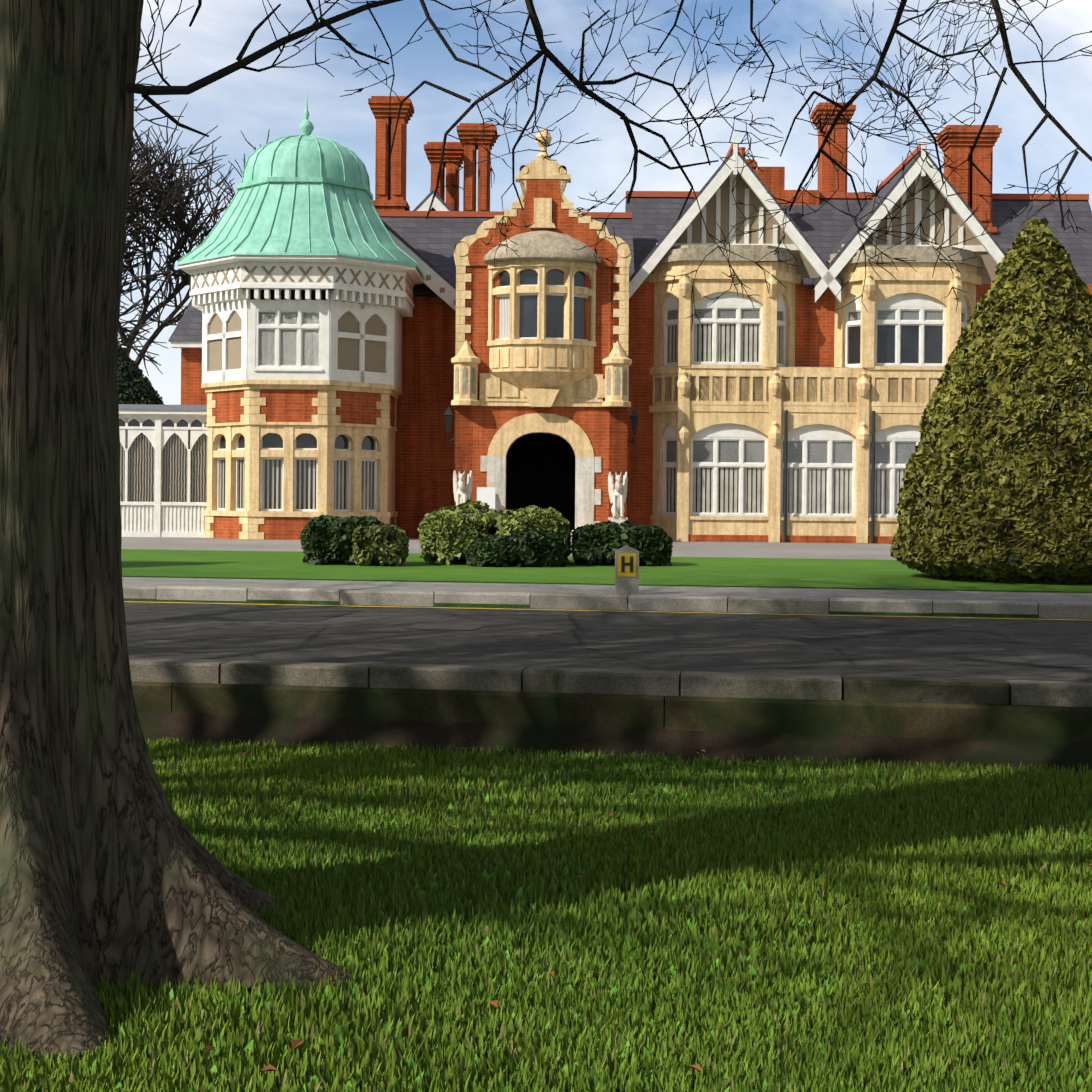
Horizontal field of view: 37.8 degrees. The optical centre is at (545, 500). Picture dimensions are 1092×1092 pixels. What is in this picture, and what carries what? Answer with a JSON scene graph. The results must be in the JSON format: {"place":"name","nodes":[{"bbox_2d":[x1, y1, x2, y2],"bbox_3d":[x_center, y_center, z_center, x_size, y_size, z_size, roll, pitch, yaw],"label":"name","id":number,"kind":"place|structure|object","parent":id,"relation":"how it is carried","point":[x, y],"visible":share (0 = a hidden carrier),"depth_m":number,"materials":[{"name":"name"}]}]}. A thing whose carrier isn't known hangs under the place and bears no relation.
{"place":"outdoors","nodes":[
{"label":"outdoors","id":0,"kind":"place"},
{"bbox_2d":[121,537,896,559],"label":"gravel driveway","id":1,"kind":"structure","parent":0,"point":[787,550],"depth_m":30.50,"materials":[{"name":"grey gravel"}]},
{"bbox_2d":[109,537,1091,1091],"bbox_3d":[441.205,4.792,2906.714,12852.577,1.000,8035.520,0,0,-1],"label":"fallen leaves","id":2,"kind":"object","parent":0,"point":[565,763],"depth_m":14.86,"materials":[{"name":"brown plant"}]},
{"bbox_2d":[117,343,164,404],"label":"evergreen","id":3,"kind":"object","parent":2,"relation":"on","point":[134,385],"visible":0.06,"depth_m":55.03,"materials":[{"name":"green plant"}]},
{"bbox_2d":[0,0,363,1064],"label":"tree","id":4,"kind":"object","parent":2,"relation":"on","point":[110,866],"visible":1,"depth_m":4.73,"materials":[{"name":"brown plant"}]},
{"bbox_2d":[118,40,269,375],"bbox_3d":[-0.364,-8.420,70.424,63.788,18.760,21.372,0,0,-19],"label":"bare tree","id":5,"kind":"object","parent":2,"relation":"on","point":[168,196],"visible":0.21,"depth_m":64.70,"materials":[{"name":"brown"}]},
{"bbox_2d":[0,735,1091,1091],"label":"grass","id":6,"kind":"structure","parent":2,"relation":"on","point":[896,951],"depth_m":5.30,"materials":[{"name":"green plant"}]},
{"bbox_2d":[206,749,1091,1070],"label":"fallen leaves","id":7,"kind":"object","parent":6,"relation":"on","point":[296,1043],"visible":0.83,"depth_m":4.40,"materials":[{"name":"brown plant"}]},
{"bbox_2d":[118,0,1091,404],"label":"sky","id":8,"kind":"structure","parent":0,"point":[253,103],"materials":[{"name":"blue"}]},
{"bbox_2d":[119,96,1091,543],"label":"mansion","id":9,"kind":"structure","parent":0,"point":[689,399],"depth_m":36.14,"materials":[{"name":"brick"}]},
{"bbox_2d":[120,429,207,501],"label":"arched windows","id":10,"kind":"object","parent":9,"relation":"attached to","point":[141,460],"visible":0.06,"depth_m":36.13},
{"bbox_2d":[220,459,373,508],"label":"window curtains","id":11,"kind":"object","parent":9,"relation":"attached to","point":[305,486],"visible":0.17,"depth_m":34.79,"materials":[{"name":"white fabric"}]},
{"bbox_2d":[177,91,424,278],"bbox_3d":[-5.523,-7.369,36.634,5.368,4.270,5.363,0,0,1],"label":"dome roof","id":12,"kind":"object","parent":9,"relation":"attached to","point":[306,192],"visible":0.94,"depth_m":35.21,"materials":[{"name":"green metal"}]},
{"bbox_2d":[259,296,509,365],"bbox_3d":[-3.496,-3.711,35.050,5.576,1.770,1.065,0,0,1],"label":"mansion curtain","id":13,"kind":"object","parent":9,"relation":"attached to","point":[504,317],"visible":0.2,"depth_m":35.31,"materials":[{"name":"fabric"}]},
{"bbox_2d":[118,367,848,409],"bbox_3d":[-3.157,-2.563,37.424,20.100,1.120,3.180,0,0,1],"label":"conservatory roof","id":14,"kind":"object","parent":9,"relation":"attached to","point":[163,407],"visible":0.1,"depth_m":35.88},
{"bbox_2d":[477,487,494,508],"bbox_3d":[-1.304,-0.057,34.652,0.400,0.460,0.030,0,0,1],"label":"sign","id":15,"kind":"object","parent":9,"relation":"attached to","point":[486,495],"visible":0.79,"depth_m":34.64,"materials":[{"name":"white"}]},
{"bbox_2d":[453,456,627,540],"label":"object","id":16,"kind":"object","parent":9,"relation":"attached to","point":[587,496],"visible":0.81,"depth_m":35.45,"materials":[{"name":"white stone"}]},
{"bbox_2d":[119,269,963,449],"bbox_3d":[-1.698,-3.115,35.801,22.698,4.090,2.100,0,0,1],"label":"mansion glass","id":17,"kind":"object","parent":9,"relation":"attached to","point":[885,333],"visible":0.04,"depth_m":35.42,"materials":[{"name":"glass"}]},
{"bbox_2d":[192,171,996,372],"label":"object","id":18,"kind":"object","parent":9,"relation":"attached to","point":[348,351],"visible":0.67,"depth_m":36.80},
{"bbox_2d":[259,309,963,463],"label":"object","id":19,"kind":"object","parent":9,"relation":"attached to","point":[755,451],"visible":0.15,"depth_m":36.33,"materials":[{"name":"grey glass"}]},
{"bbox_2d":[168,150,1091,341],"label":"roof","id":20,"kind":"structure","parent":9,"relation":"attached to","point":[826,230],"depth_m":40.07,"materials":[{"name":"grey tile"}]},
{"bbox_2d":[455,230,982,394],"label":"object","id":21,"kind":"object","parent":9,"relation":"attached to","point":[542,244],"visible":0.85,"depth_m":36.08,"materials":[{"name":"beige stone"}]},
{"bbox_2d":[666,324,906,513],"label":"window blinds","id":22,"kind":"object","parent":9,"relation":"attached to","point":[728,487],"visible":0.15,"depth_m":36.34,"materials":[{"name":"white fabric"}]},
{"bbox_2d":[121,549,1091,591],"bbox_3d":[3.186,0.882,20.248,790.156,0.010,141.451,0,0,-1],"label":"lawn","id":23,"kind":"structure","parent":0,"point":[805,572],"depth_m":19.01,"materials":[{"name":"green plant"}]},
{"bbox_2d":[299,514,380,564],"bbox_3d":[-2.659,0.731,20.948,1.136,1.095,1.142,0,0,-1],"label":"dark shrub","id":24,"kind":"object","parent":23,"relation":"on","point":[326,539],"visible":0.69,"depth_m":20.49,"materials":[{"name":"green plant"}]},
{"bbox_2d":[351,522,408,566],"bbox_3d":[-2.142,0.757,20.533,0.785,0.958,0.782,0,0,-1],"label":"variegated shrub","id":25,"kind":"object","parent":23,"relation":"on","point":[383,544],"visible":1,"depth_m":20.25,"materials":[{"name":"green plant"}]},
{"bbox_2d":[417,499,572,564],"bbox_3d":[-0.693,0.717,21.587,2.100,1.408,1.807,0,0,-1],"label":"bush","id":26,"kind":"object","parent":23,"relation":"on","point":[448,535],"visible":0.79,"depth_m":20.87,"materials":[{"name":"green plant"}]},
{"bbox_2d":[465,530,571,566],"bbox_3d":[-0.357,0.772,20.874,1.414,0.804,1.427,0,0,-1],"label":"bush","id":27,"kind":"object","parent":23,"relation":"on","point":[543,548],"visible":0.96,"depth_m":20.35,"materials":[{"name":"green plant"}]},
{"bbox_2d":[571,519,673,565],"bbox_3d":[1.001,0.765,21.530,1.355,1.028,1.403,0,0,-1],"label":"dark shrub","id":28,"kind":"object","parent":23,"relation":"on","point":[599,543],"visible":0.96,"depth_m":20.97,"materials":[{"name":"green plant"}]},
{"bbox_2d":[890,217,1091,583],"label":"yew topiary cone","id":29,"kind":"object","parent":23,"relation":"on","point":[997,483],"visible":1,"depth_m":17.46,"materials":[{"name":"green plant"}]},
{"bbox_2d":[122,577,1091,601],"bbox_3d":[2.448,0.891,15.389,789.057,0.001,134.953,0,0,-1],"label":"sidewalk","id":30,"kind":"structure","parent":0,"point":[737,591],"depth_m":15.66,"materials":[{"name":"grey concrete"}]},
{"bbox_2d":[615,546,638,594],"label":"hydrant marker","id":31,"kind":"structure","parent":30,"relation":"on","point":[627,585],"depth_m":14.90,"materials":[{"name":"concrete"}]},
{"bbox_2d":[618,553,635,576],"bbox_3d":[0.759,0.602,14.893,0.170,0.220,0.006,0,0,-1],"label":"hydrant sign plate","id":32,"kind":"object","parent":31,"relation":"attached to","point":[627,573],"visible":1,"depth_m":14.89,"materials":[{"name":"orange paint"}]},
{"bbox_2d":[621,556,632,571],"bbox_3d":[0.760,0.597,14.889,0.110,0.150,0.003,0,0,-1],"label":"letter h","id":33,"kind":"object","parent":31,"relation":"attached to","point":[624,564],"visible":1,"depth_m":14.89,"materials":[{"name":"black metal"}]},
{"bbox_2d":[124,601,1091,681],"bbox_3d":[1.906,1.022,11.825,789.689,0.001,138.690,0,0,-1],"label":"road","id":34,"kind":"structure","parent":0,"point":[923,646],"depth_m":11.49,"materials":[{"name":"grey asphalt"}]},
{"bbox_2d":[403,624,481,629],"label":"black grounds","id":35,"kind":"structure","parent":34,"relation":"on","point":[449,627],"depth_m":12.47,"materials":[{"name":"grey asphalt"}]},
{"bbox_2d":[124,601,1091,620],"bbox_3d":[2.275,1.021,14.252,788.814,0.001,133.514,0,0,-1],"label":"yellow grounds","id":36,"kind":"structure","parent":34,"relation":"on","point":[620,611],"depth_m":14.49,"materials":[{"name":"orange paint"}]},
{"bbox_2d":[156,549,1091,618],"bbox_3d":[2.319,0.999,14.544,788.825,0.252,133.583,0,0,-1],"label":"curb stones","id":37,"kind":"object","parent":34,"relation":"on","point":[1071,610],"depth_m":14.63,"materials":[{"name":"concrete"}]},
{"bbox_2d":[123,585,828,613],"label":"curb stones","id":38,"kind":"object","parent":37,"relation":"on","point":[610,601],"depth_m":14.78,"materials":[{"name":"concrete"}]},
{"bbox_2d":[126,0,1091,329],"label":"tree branches","id":39,"kind":"object","parent":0,"point":[320,22],"visible":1,"depth_m":6.98,"materials":[{"name":"brown wood"}]},
{"bbox_2d":[132,681,1091,742],"bbox_3d":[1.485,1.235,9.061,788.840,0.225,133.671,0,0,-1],"label":"retaining wall","id":40,"kind":"structure","parent":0,"point":[965,721],"depth_m":9.09,"materials":[{"name":"concrete"}]},
{"bbox_2d":[129,658,1091,706],"bbox_3d":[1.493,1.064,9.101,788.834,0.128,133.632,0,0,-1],"label":"kerb stones","id":41,"kind":"object","parent":40,"relation":"on","point":[666,683],"visible":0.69,"depth_m":9.25,"materials":[{"name":"grey concrete"}]},
{"bbox_2d":[842,676,1008,704],"bbox_3d":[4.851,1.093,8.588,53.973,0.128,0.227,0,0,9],"label":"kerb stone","id":42,"kind":"object","parent":40,"relation":"on","point":[931,690],"visible":0.82,"depth_m":8.91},
{"bbox_2d":[137,706,1091,774],"bbox_3d":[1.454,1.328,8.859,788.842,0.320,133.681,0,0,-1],"label":"grounds earth","id":43,"kind":"structure","parent":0,"point":[622,740],"depth_m":9.03,"materials":[{"name":"brown soil"}]},
{"bbox_2d":[164,607,1091,667],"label":"road patch","id":44,"kind":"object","parent":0,"point":[1050,657],"depth_m":13.19,"materials":[{"name":"grey asphalt"}]},
{"bbox_2d":[377,144,1088,217],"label":"roof ridge tiles","id":45,"kind":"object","parent":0,"point":[896,171],"depth_m":40.02,"materials":[{"name":"red tile"}]}
]}

